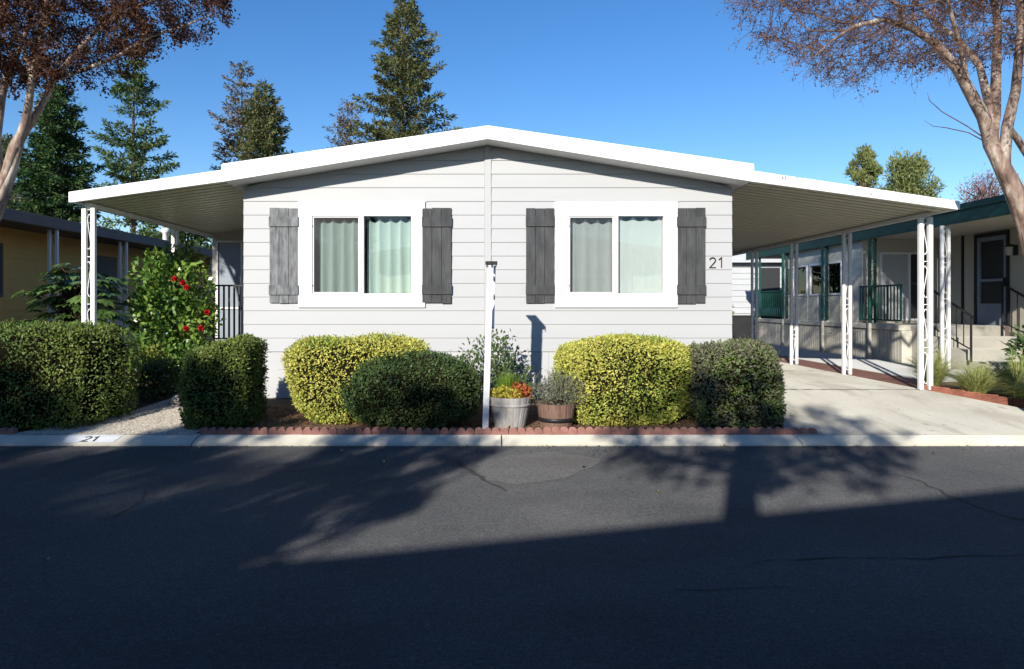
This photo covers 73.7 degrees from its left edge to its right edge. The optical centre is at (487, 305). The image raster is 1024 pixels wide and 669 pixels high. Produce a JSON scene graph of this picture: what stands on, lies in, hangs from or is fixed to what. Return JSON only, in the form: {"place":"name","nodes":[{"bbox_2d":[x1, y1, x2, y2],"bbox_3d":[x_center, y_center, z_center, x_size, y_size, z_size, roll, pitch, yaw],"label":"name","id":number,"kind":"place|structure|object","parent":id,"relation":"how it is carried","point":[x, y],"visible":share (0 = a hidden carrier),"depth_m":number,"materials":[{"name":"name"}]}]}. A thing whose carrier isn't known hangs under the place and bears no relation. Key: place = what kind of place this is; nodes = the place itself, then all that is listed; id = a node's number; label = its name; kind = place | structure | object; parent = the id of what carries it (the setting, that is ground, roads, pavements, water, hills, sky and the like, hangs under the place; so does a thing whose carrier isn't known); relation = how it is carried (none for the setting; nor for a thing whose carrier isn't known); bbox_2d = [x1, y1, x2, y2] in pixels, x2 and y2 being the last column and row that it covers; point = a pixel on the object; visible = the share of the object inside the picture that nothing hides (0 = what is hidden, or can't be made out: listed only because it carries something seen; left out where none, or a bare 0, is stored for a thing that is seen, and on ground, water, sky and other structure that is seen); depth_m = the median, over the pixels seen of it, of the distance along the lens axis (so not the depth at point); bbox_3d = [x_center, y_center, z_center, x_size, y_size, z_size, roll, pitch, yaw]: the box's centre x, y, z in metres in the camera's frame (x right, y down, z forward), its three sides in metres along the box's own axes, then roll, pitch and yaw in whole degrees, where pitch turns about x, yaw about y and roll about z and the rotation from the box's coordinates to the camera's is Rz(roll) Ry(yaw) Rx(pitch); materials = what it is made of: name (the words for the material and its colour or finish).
{"place":"outdoors","nodes":[
{"label":"outdoors","id":0,"kind":"place"},
{"bbox_2d":[5,399,207,434],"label":"path","id":1,"kind":"structure","parent":0,"point":[161,418],"depth_m":8.34,"materials":[{"name":"beige gravel"}]},
{"bbox_2d":[169,394,181,404],"bbox_3d":[-4.347,1.330,9.595,0.261,0.160,0.261,0,0,0],"label":"stone","id":2,"kind":"object","parent":1,"relation":"on","point":[172,401],"visible":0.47,"depth_m":9.48,"materials":[{"name":"grey stone"}]},
{"bbox_2d":[0,446,1023,668],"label":"road","id":3,"kind":"structure","parent":0,"point":[546,557],"depth_m":4.33,"materials":[{"name":"grey asphalt"}]},
{"bbox_2d":[11,445,1018,455],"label":"leaf litter","id":4,"kind":"object","parent":3,"relation":"on","point":[539,448],"visible":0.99,"depth_m":7.63,"materials":[{"name":"brown plant"}]},
{"bbox_2d":[0,0,1023,307],"label":"sky","id":5,"kind":"structure","parent":0,"point":[663,75],"materials":[{"name":"blue"}]},
{"bbox_2d":[18,308,1009,445],"bbox_3d":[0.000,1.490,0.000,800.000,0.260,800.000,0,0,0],"label":"ground","id":6,"kind":"structure","parent":0,"point":[142,403],"depth_m":10.02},
{"bbox_2d":[0,427,17,434],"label":"edging block","id":7,"kind":"structure","parent":6,"relation":"on","point":[6,430],"depth_m":8.01,"materials":[{"name":"red concrete"}]},
{"bbox_2d":[1,132,31,212],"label":"conifer tree","id":8,"kind":"object","parent":6,"relation":"on","point":[15,198],"visible":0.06,"depth_m":43.61,"materials":[{"name":"green plant"}]},
{"bbox_2d":[2,80,111,227],"bbox_3d":[-23.561,-5.530,38.024,6.649,13.883,6.600,0,0,42],"label":"conifer tree","id":9,"kind":"object","parent":6,"relation":"on","point":[50,170],"visible":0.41,"depth_m":37.30,"materials":[{"name":"green plant"}]},
{"bbox_2d":[9,263,130,343],"bbox_3d":[-6.749,0.265,11.131,1.898,1.907,1.532,0,0,0],"label":"fatsia shrub","id":10,"kind":"object","parent":6,"relation":"on","point":[66,303],"visible":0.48,"depth_m":10.93,"materials":[{"name":"green plant"}]},
{"bbox_2d":[0,208,211,347],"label":"tan house","id":11,"kind":"structure","parent":6,"relation":"on","point":[31,244],"depth_m":13.63,"materials":[{"name":"beige"}]},
{"bbox_2d":[0,243,2,296],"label":"window","id":12,"kind":"structure","parent":11,"relation":"in","point":[1,244],"depth_m":12.57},
{"bbox_2d":[97,255,116,298],"bbox_3d":[-8.969,-0.650,16.000,0.042,1.000,1.000,0,0,0],"label":"window","id":13,"kind":"structure","parent":11,"relation":"in","point":[106,265],"depth_m":16.03,"materials":[{"name":"black glass"}]},
{"bbox_2d":[77,45,180,237],"bbox_3d":[-17.827,-5.831,34.045,6.113,14.472,5.972,0,0,0],"label":"conifer tree","id":14,"kind":"object","parent":6,"relation":"on","point":[125,89],"visible":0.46,"depth_m":33.70,"materials":[{"name":"green plant"}]},
{"bbox_2d":[100,312,160,365],"bbox_3d":[-7.400,0.725,14.200,0.064,1.170,1.761,0,0,45],"label":"picket fence","id":15,"kind":"object","parent":6,"relation":"on","point":[117,323],"visible":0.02,"depth_m":14.10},
{"bbox_2d":[124,356,186,400],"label":"shrub","id":16,"kind":"object","parent":6,"relation":"on","point":[166,381],"visible":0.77,"depth_m":10.00,"materials":[{"name":"green plant"}]},
{"bbox_2d":[135,341,178,394],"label":"yellow green shrub","id":17,"kind":"object","parent":6,"relation":"on","point":[144,355],"visible":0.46,"depth_m":10.27,"materials":[{"name":"plant"}]},
{"bbox_2d":[117,241,225,387],"bbox_3d":[-5.369,0.161,11.641,1.768,2.563,1.397,0,0,0],"label":"camellia bush","id":18,"kind":"object","parent":6,"relation":"on","point":[190,314],"visible":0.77,"depth_m":11.45,"materials":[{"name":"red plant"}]},
{"bbox_2d":[146,226,211,248],"bbox_3d":[-13.325,-1.713,30.055,4.787,6.236,4.230,0,0,0],"label":"conifer tree","id":19,"kind":"object","parent":6,"relation":"on","point":[198,240],"visible":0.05,"depth_m":29.59,"materials":[{"name":"green plant"}]},
{"bbox_2d":[200,427,234,434],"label":"edging block","id":20,"kind":"structure","parent":6,"relation":"on","point":[216,431],"depth_m":8.00,"materials":[{"name":"red concrete"}]},
{"bbox_2d":[204,60,261,245],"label":"conifer tree","id":21,"kind":"object","parent":6,"relation":"on","point":[238,122],"visible":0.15,"depth_m":40.58,"materials":[{"name":"green plant"}]},
{"bbox_2d":[234,427,268,434],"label":"edging block","id":22,"kind":"structure","parent":6,"relation":"on","point":[253,431],"depth_m":8.00,"materials":[{"name":"red concrete"}]},
{"bbox_2d":[229,78,293,160],"bbox_3d":[-11.569,-5.242,36.158,6.753,13.287,7.034,0,0,0],"label":"conifer tree","id":23,"kind":"object","parent":6,"relation":"on","point":[262,140],"visible":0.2,"depth_m":35.51,"materials":[{"name":"green plant"}]},
{"bbox_2d":[269,427,302,434],"bbox_3d":[-2.374,1.500,8.041,0.396,0.130,0.060,0,-1,-1],"label":"edging block","id":24,"kind":"object","parent":6,"relation":"on","point":[285,431],"depth_m":8.01,"materials":[{"name":"red concrete"}]},
{"bbox_2d":[303,427,337,434],"bbox_3d":[-1.971,1.498,8.032,0.396,0.130,0.060,0,0,-1],"label":"edging block","id":25,"kind":"object","parent":6,"relation":"on","point":[319,431],"depth_m":8.00,"materials":[{"name":"red concrete"}]},
{"bbox_2d":[322,98,367,148],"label":"conifer tree","id":26,"kind":"object","parent":6,"relation":"on","point":[345,140],"visible":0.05,"depth_m":45.72,"materials":[{"name":"green plant"}]},
{"bbox_2d":[337,427,371,434],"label":"edging block","id":27,"kind":"structure","parent":6,"relation":"on","point":[353,431],"depth_m":8.00,"materials":[{"name":"red concrete"}]},
{"bbox_2d":[0,398,783,432],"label":"mulch bed","id":28,"kind":"object","parent":6,"relation":"on","point":[281,402],"visible":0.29,"depth_m":8.61,"materials":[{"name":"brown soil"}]},
{"bbox_2d":[0,318,142,431],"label":"hedge","id":29,"kind":"object","parent":28,"relation":"on","point":[57,373],"visible":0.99,"depth_m":8.21,"materials":[{"name":"green plant"}]},
{"bbox_2d":[0,0,239,220],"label":"crape myrtle","id":30,"kind":"object","parent":28,"relation":"on","point":[36,59],"visible":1,"depth_m":9.61,"materials":[{"name":"brown plant"}]},
{"bbox_2d":[174,332,270,430],"bbox_3d":[-3.314,0.948,8.592,1.025,1.224,1.085,0,0,0],"label":"hedge","id":31,"kind":"object","parent":28,"relation":"on","point":[222,382],"visible":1,"depth_m":8.19,"materials":[{"name":"green plant"}]},
{"bbox_2d":[280,331,429,424],"bbox_3d":[-1.677,0.939,8.864,1.977,1.221,1.342,0,0,0],"label":"variegated hedge","id":32,"kind":"object","parent":28,"relation":"on","point":[320,367],"visible":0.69,"depth_m":8.41,"materials":[{"name":"yellow plant"}]},
{"bbox_2d":[337,347,483,429],"bbox_3d":[-0.967,1.037,8.495,1.854,1.061,1.099,0,0,0],"label":"hedge","id":33,"kind":"object","parent":28,"relation":"on","point":[429,389],"visible":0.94,"depth_m":8.12,"materials":[{"name":"green plant"}]},
{"bbox_2d":[482,261,496,428],"bbox_3d":[0.024,0.483,8.440,0.182,2.036,0.440,0,0,0],"label":"garden post","id":34,"kind":"object","parent":28,"relation":"on","point":[490,297],"visible":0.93,"depth_m":8.26,"materials":[{"name":"white metal"}]},
{"bbox_2d":[455,329,539,408],"bbox_3d":[0.102,0.875,9.476,1.307,1.146,0.755,0,0,0],"label":"leafy shrub","id":35,"kind":"object","parent":28,"relation":"on","point":[496,367],"visible":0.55,"depth_m":9.43,"materials":[{"name":"green plant"}]},
{"bbox_2d":[489,397,531,428],"bbox_3d":[0.274,1.308,8.420,0.551,0.385,0.551,0,0,0],"label":"wooden planter","id":36,"kind":"object","parent":28,"relation":"on","point":[512,412],"visible":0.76,"depth_m":8.22,"materials":[{"name":"wood"}]},
{"bbox_2d":[490,370,521,391],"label":"fern","id":37,"kind":"object","parent":36,"relation":"on","point":[506,381],"visible":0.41,"depth_m":8.41,"materials":[{"name":"green plant"}]},
{"bbox_2d":[489,384,523,398],"bbox_3d":[0.212,1.071,8.314,0.498,0.233,0.308,0,0,20],"label":"stonecrop","id":38,"kind":"object","parent":36,"relation":"on","point":[495,392],"visible":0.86,"depth_m":8.26,"materials":[{"name":"yellow plant"}]},
{"bbox_2d":[507,381,534,398],"bbox_3d":[0.414,1.053,8.369,0.387,0.272,0.327,0,0,-26],"label":"stonecrop","id":39,"kind":"object","parent":36,"relation":"on","point":[525,392],"visible":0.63,"depth_m":8.31,"materials":[{"name":"orange plant"}]},
{"bbox_2d":[537,400,574,429],"bbox_3d":[0.836,1.345,8.360,0.471,0.310,0.471,0,0,0],"label":"wooden planter","id":40,"kind":"object","parent":28,"relation":"on","point":[560,416],"visible":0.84,"depth_m":8.18,"materials":[{"name":"wood"}]},
{"bbox_2d":[524,368,598,407],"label":"lavender","id":41,"kind":"object","parent":40,"relation":"on","point":[553,391],"visible":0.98,"depth_m":8.31,"materials":[{"name":"plant"}]},
{"bbox_2d":[548,330,694,425],"bbox_3d":[1.742,0.936,8.847,1.906,1.211,1.291,0,0,0],"label":"variegated hedge","id":42,"kind":"object","parent":28,"relation":"on","point":[642,380],"visible":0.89,"depth_m":8.36,"materials":[{"name":"yellow plant"}]},
{"bbox_2d":[685,335,787,428],"bbox_3d":[3.078,0.982,8.640,1.336,1.234,1.253,0,0,0],"label":"hedge","id":43,"kind":"object","parent":28,"relation":"on","point":[739,382],"visible":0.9,"depth_m":8.19,"materials":[{"name":"green plant"}]},
{"bbox_2d":[346,0,463,142],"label":"conifer tree","id":44,"kind":"object","parent":6,"relation":"on","point":[408,67],"visible":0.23,"depth_m":40.41,"materials":[{"name":"green plant"}]},
{"bbox_2d":[406,427,439,434],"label":"edging block","id":45,"kind":"structure","parent":6,"relation":"on","point":[421,431],"depth_m":8.00,"materials":[{"name":"red concrete"}]},
{"bbox_2d":[440,427,473,434],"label":"edging block","id":46,"kind":"structure","parent":6,"relation":"on","point":[454,431],"depth_m":8.00,"materials":[{"name":"red concrete"}]},
{"bbox_2d":[212,125,753,397],"bbox_3d":[-1.008,-0.584,17.700,9.665,4.007,15.800,0,0,0],"label":"mobile home","id":47,"kind":"object","parent":6,"relation":"on","point":[513,203],"visible":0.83,"depth_m":10.24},
{"bbox_2d":[69,170,243,343],"bbox_3d":[-4.929,-0.298,12.211,2.202,3.296,4.817,0,0,0],"label":"porch awning","id":48,"kind":"object","parent":47,"relation":"attached to","point":[208,204],"visible":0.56,"depth_m":10.34,"materials":[{"name":"white metal"}]},
{"bbox_2d":[212,283,243,343],"bbox_3d":[-4.700,0.450,13.195,0.600,1.700,1.630,0,0,0],"label":"porch railing","id":49,"kind":"object","parent":47,"relation":"on","point":[228,310],"visible":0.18,"depth_m":12.39,"materials":[{"name":"metal"}]},
{"bbox_2d":[319,219,357,291],"bbox_3d":[-2.233,-0.718,10.377,0.674,1.174,0.077,0,0,0],"label":"curtain","id":50,"kind":"object","parent":47,"relation":"hanging from","point":[338,257],"visible":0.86,"depth_m":10.38,"materials":[{"name":"fabric"}]},
{"bbox_2d":[298,201,426,306],"bbox_3d":[-1.875,-0.758,10.259,1.931,1.604,0.102,0,0,0],"label":"window","id":51,"kind":"structure","parent":47,"relation":"in","point":[307,210],"depth_m":10.21,"materials":[{"name":"white paint"}]},
{"bbox_2d":[367,219,410,292],"bbox_3d":[-1.469,-0.723,10.378,0.742,1.184,0.073,0,0,0],"label":"curtain","id":52,"kind":"object","parent":47,"relation":"hanging from","point":[389,256],"visible":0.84,"depth_m":10.38,"materials":[{"name":"white fabric"}]},
{"bbox_2d":[570,219,611,291],"bbox_3d":[1.567,-0.718,10.386,0.669,1.174,0.076,0,0,0],"label":"curtain","id":53,"kind":"object","parent":47,"relation":"hanging from","point":[590,257],"visible":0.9,"depth_m":10.39,"materials":[{"name":"white fabric"}]},
{"bbox_2d":[555,201,678,306],"bbox_3d":[1.937,-0.758,10.259,1.866,1.604,0.102,0,0,0],"label":"window","id":54,"kind":"structure","parent":47,"relation":"in","point":[564,210],"depth_m":10.21,"materials":[{"name":"white paint"}]},
{"bbox_2d":[618,217,661,292],"bbox_3d":[2.295,-0.733,10.348,0.758,1.204,0.046,0,0,0],"label":"curtain","id":55,"kind":"object","parent":47,"relation":"hanging from","point":[639,256],"visible":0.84,"depth_m":10.35,"materials":[{"name":"white fabric"}]},
{"bbox_2d":[475,427,507,436],"bbox_3d":[0.044,1.503,8.031,0.396,0.130,0.060,0,-1,1],"label":"edging block","id":56,"kind":"object","parent":6,"relation":"on","point":[488,431],"depth_m":8.00,"materials":[{"name":"red concrete"}]},
{"bbox_2d":[0,433,1023,445],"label":"kerb","id":57,"kind":"structure","parent":6,"relation":"on","point":[196,439],"depth_m":7.84,"materials":[{"name":"grey concrete"}]},
{"bbox_2d":[372,427,405,434],"bbox_3d":[-1.165,1.498,8.038,0.396,0.130,0.060,0,1,0],"label":"edging block","id":58,"kind":"object","parent":57,"relation":"on","point":[387,431],"depth_m":8.01,"materials":[{"name":"red concrete"}]},
{"bbox_2d":[543,427,576,434],"bbox_3d":[0.850,1.496,8.029,0.396,0.130,0.060,0,-1,1],"label":"edging block","id":59,"kind":"object","parent":57,"relation":"on","point":[558,431],"depth_m":8.00,"materials":[{"name":"red concrete"}]},
{"bbox_2d":[577,427,611,434],"bbox_3d":[1.253,1.500,8.034,0.396,0.130,0.060,0,0,0],"label":"edging block","id":60,"kind":"object","parent":57,"relation":"on","point":[595,431],"depth_m":8.00,"materials":[{"name":"red concrete"}]},
{"bbox_2d":[714,427,748,434],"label":"edging block","id":61,"kind":"structure","parent":57,"relation":"on","point":[731,431],"depth_m":8.01,"materials":[{"name":"red concrete"}]},
{"bbox_2d":[748,427,782,434],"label":"edging block","id":62,"kind":"structure","parent":57,"relation":"on","point":[766,431],"depth_m":8.00,"materials":[{"name":"red concrete"}]},
{"bbox_2d":[509,427,542,434],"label":"edging block","id":63,"kind":"structure","parent":6,"relation":"on","point":[528,431],"depth_m":8.00,"materials":[{"name":"red concrete"}]},
{"bbox_2d":[612,427,645,434],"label":"edging block","id":64,"kind":"structure","parent":6,"relation":"on","point":[630,431],"depth_m":8.00,"materials":[{"name":"red concrete"}]},
{"bbox_2d":[646,427,679,434],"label":"edging block","id":65,"kind":"structure","parent":6,"relation":"on","point":[664,431],"depth_m":8.00,"materials":[{"name":"red concrete"}]},
{"bbox_2d":[680,427,714,434],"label":"edging block","id":66,"kind":"structure","parent":6,"relation":"on","point":[697,431],"depth_m":8.01,"materials":[{"name":"red concrete"}]},
{"bbox_2d":[783,427,816,434],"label":"edging block","id":67,"kind":"structure","parent":6,"relation":"on","point":[795,430],"depth_m":8.01,"materials":[{"name":"red concrete"}]},
{"bbox_2d":[842,143,890,189],"bbox_3d":[20.998,-3.828,37.965,2.196,10.463,2.402,0,0,-34],"label":"pine tree","id":68,"kind":"object","parent":6,"relation":"on","point":[868,171],"visible":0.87,"depth_m":37.65,"materials":[{"name":"green plant"}]},
{"bbox_2d":[716,0,1023,260],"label":"crape myrtle","id":69,"kind":"object","parent":6,"relation":"on","point":[986,110],"visible":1,"depth_m":8.53,"materials":[{"name":"brown plant"}]},
{"bbox_2d":[746,194,1023,368],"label":"green trimmed house","id":70,"kind":"structure","parent":6,"relation":"on","point":[971,239],"depth_m":16.55,"materials":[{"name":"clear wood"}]},
{"bbox_2d":[760,290,781,316],"bbox_3d":[9.270,-0.061,22.450,0.050,0.838,1.700,0,0,0],"label":"porch rail","id":71,"kind":"object","parent":70,"relation":"attached to","point":[767,303],"visible":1,"depth_m":22.36,"materials":[{"name":"green metal"}]},
{"bbox_2d":[784,267,793,295],"bbox_3d":[9.338,-0.730,21.100,0.085,0.900,0.600,0,0,0],"label":"window","id":72,"kind":"structure","parent":70,"relation":"in","point":[788,267],"depth_m":21.22,"materials":[{"name":"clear glass"}]},
{"bbox_2d":[794,265,807,295],"bbox_3d":[9.338,-0.730,20.300,0.085,0.900,0.800,0,0,0],"label":"window","id":73,"kind":"structure","parent":70,"relation":"in","point":[802,270],"depth_m":20.28,"materials":[{"name":"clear glass"}]},
{"bbox_2d":[809,263,820,295],"bbox_3d":[9.338,-0.730,19.325,0.085,0.900,0.850,0,0,0],"label":"window","id":74,"kind":"structure","parent":70,"relation":"in","point":[814,269],"depth_m":19.47,"materials":[{"name":"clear glass"}]},
{"bbox_2d":[829,260,841,294],"bbox_3d":[9.338,-0.730,18.350,0.085,0.900,0.800,0,0,0],"label":"window","id":75,"kind":"structure","parent":70,"relation":"in","point":[835,267],"depth_m":18.35,"materials":[{"name":"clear glass"}]},
{"bbox_2d":[859,284,902,320],"bbox_3d":[9.270,-0.061,16.150,0.050,0.838,1.700,0,0,0],"label":"porch rail","id":76,"kind":"object","parent":70,"relation":"attached to","point":[887,301],"visible":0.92,"depth_m":15.95,"materials":[{"name":"green metal"}]},
{"bbox_2d":[879,252,926,320],"bbox_3d":[10.400,-0.470,16.974,1.300,1.700,0.049,0,0,0],"label":"sliding door","id":77,"kind":"structure","parent":70,"relation":"in","point":[894,267],"depth_m":16.98,"materials":[{"name":"grey glass"}]},
{"bbox_2d":[977,235,1005,325],"bbox_3d":[11.195,-0.545,15.170,0.090,1.970,0.900,0,0,0],"label":"screen door","id":78,"kind":"structure","parent":70,"relation":"in","point":[991,253],"depth_m":15.22,"materials":[{"name":"black metal"}]},
{"bbox_2d":[1004,243,1017,255],"bbox_3d":[11.079,-1.185,14.470,0.238,0.270,0.180,0,0,0],"label":"wall lamp","id":79,"kind":"object","parent":70,"relation":"attached to","point":[1010,249],"visible":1,"depth_m":14.43,"materials":[{"name":"black metal"}]},
{"bbox_2d":[867,147,946,197],"bbox_3d":[21.960,-3.570,35.790,4.818,9.949,5.309,0,0,0],"label":"pine tree","id":80,"kind":"object","parent":6,"relation":"on","point":[908,173],"visible":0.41,"depth_m":35.38,"materials":[{"name":"green plant"}]},
{"bbox_2d":[911,283,1023,374],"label":"porch steps","id":81,"kind":"structure","parent":6,"relation":"on","point":[982,342],"depth_m":14.10,"materials":[{"name":"concrete"}]},
{"bbox_2d":[963,391,980,399],"bbox_3d":[7.020,1.311,9.889,0.100,0.110,0.200,0,0,-39],"label":"border brick","id":82,"kind":"object","parent":6,"relation":"on","point":[973,395],"visible":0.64,"depth_m":9.85,"materials":[{"name":"red brick"}]},
{"bbox_2d":[943,382,1008,396],"bbox_3d":[23.310,1.413,9.790,33.380,0.225,3.620,0,0,0],"label":"planting bed","id":83,"kind":"object","parent":6,"relation":"on","point":[995,391],"depth_m":10.54,"materials":[{"name":"brown soil"}]},
{"bbox_2d":[893,338,971,386],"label":"feather grass","id":84,"kind":"object","parent":83,"relation":"on","point":[939,366],"depth_m":10.63,"materials":[{"name":"green plant"}]},
{"bbox_2d":[933,387,949,393],"bbox_3d":[6.772,1.280,10.197,0.100,0.110,0.200,0,1,-37],"label":"border brick","id":85,"kind":"object","parent":83,"relation":"on","point":[941,389],"visible":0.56,"depth_m":10.16,"materials":[{"name":"red brick"}]},
{"bbox_2d":[948,389,965,396],"bbox_3d":[6.907,1.296,10.043,0.100,0.110,0.200,0,0,-39],"label":"border brick","id":86,"kind":"object","parent":83,"relation":"on","point":[956,392],"visible":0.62,"depth_m":10.02,"materials":[{"name":"red brick"}]},
{"bbox_2d":[1001,324,1023,372],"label":"broadleaf shrub","id":87,"kind":"object","parent":83,"relation":"on","point":[1019,340],"visible":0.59,"depth_m":11.11,"materials":[{"name":"green plant"}]},
{"bbox_2d":[950,163,1022,202],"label":"tree","id":88,"kind":"object","parent":6,"relation":"on","point":[982,190],"visible":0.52,"depth_m":23.72,"materials":[{"name":"pink plant"}]},
{"bbox_2d":[980,394,997,402],"bbox_3d":[7.148,1.327,9.736,0.100,0.110,0.200,0,-2,-38],"label":"border brick","id":89,"kind":"object","parent":6,"relation":"on","point":[988,397],"visible":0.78,"depth_m":9.71,"materials":[{"name":"red brick"}]},
{"bbox_2d":[981,371,1023,398],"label":"shrub","id":90,"kind":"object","parent":6,"relation":"on","point":[1020,389],"depth_m":9.36,"materials":[{"name":"green plant"}]},
{"bbox_2d":[995,396,1014,405],"bbox_3d":[7.259,1.342,9.582,0.100,0.110,0.200,0,-1,-36],"label":"border brick","id":91,"kind":"object","parent":6,"relation":"on","point":[1008,401],"visible":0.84,"depth_m":9.54,"materials":[{"name":"red brick"}]},
{"bbox_2d":[1013,399,1023,407],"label":"border brick","id":92,"kind":"object","parent":6,"relation":"on","point":[1019,403],"visible":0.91,"depth_m":9.43,"materials":[{"name":"red brick"}]},
{"bbox_2d":[732,254,808,338],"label":"white house","id":93,"kind":"structure","parent":0,"point":[771,274],"depth_m":27.38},
{"bbox_2d":[761,268,779,307],"bbox_3d":[11.325,-0.700,27.350,0.750,1.600,0.040,0,0,0],"label":"door","id":94,"kind":"structure","parent":93,"relation":"in","point":[770,277],"depth_m":27.33,"materials":[{"name":"grey glass"}]},
{"bbox_2d":[778,356,963,389],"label":"brick paving","id":95,"kind":"structure","parent":0,"point":[903,381],"depth_m":12.65,"materials":[{"name":"red brick"}]},
{"bbox_2d":[924,385,935,390],"bbox_3d":[6.665,1.265,10.350,0.100,0.110,0.200,0,1,-39],"label":"border brick","id":96,"kind":"object","parent":95,"relation":"on","point":[925,387],"visible":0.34,"depth_m":10.30,"materials":[{"name":"red brick"}]},
{"bbox_2d":[759,344,988,381],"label":"walkway","id":97,"kind":"structure","parent":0,"point":[875,365],"depth_m":15.23,"materials":[{"name":"grey concrete"}]},
{"bbox_2d":[778,361,1023,434],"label":"driveway","id":98,"kind":"structure","parent":0,"point":[822,402],"depth_m":9.12,"materials":[{"name":"concrete"}]},
{"bbox_2d":[732,171,959,389],"bbox_3d":[5.309,-0.332,15.662,2.962,3.203,11.717,0,0,0],"label":"carport","id":99,"kind":"object","parent":98,"relation":"on","point":[770,210],"visible":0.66,"depth_m":11.04,"materials":[{"name":"white metal"}]},
{"bbox_2d":[930,353,1021,393],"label":"feather grass","id":100,"kind":"object","parent":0,"point":[972,381],"depth_m":9.85,"materials":[{"name":"green plant"}]},
{"bbox_2d":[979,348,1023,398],"bbox_3d":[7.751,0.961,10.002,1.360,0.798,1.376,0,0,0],"label":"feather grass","id":101,"kind":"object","parent":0,"point":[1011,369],"depth_m":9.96,"materials":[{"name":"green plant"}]}
]}

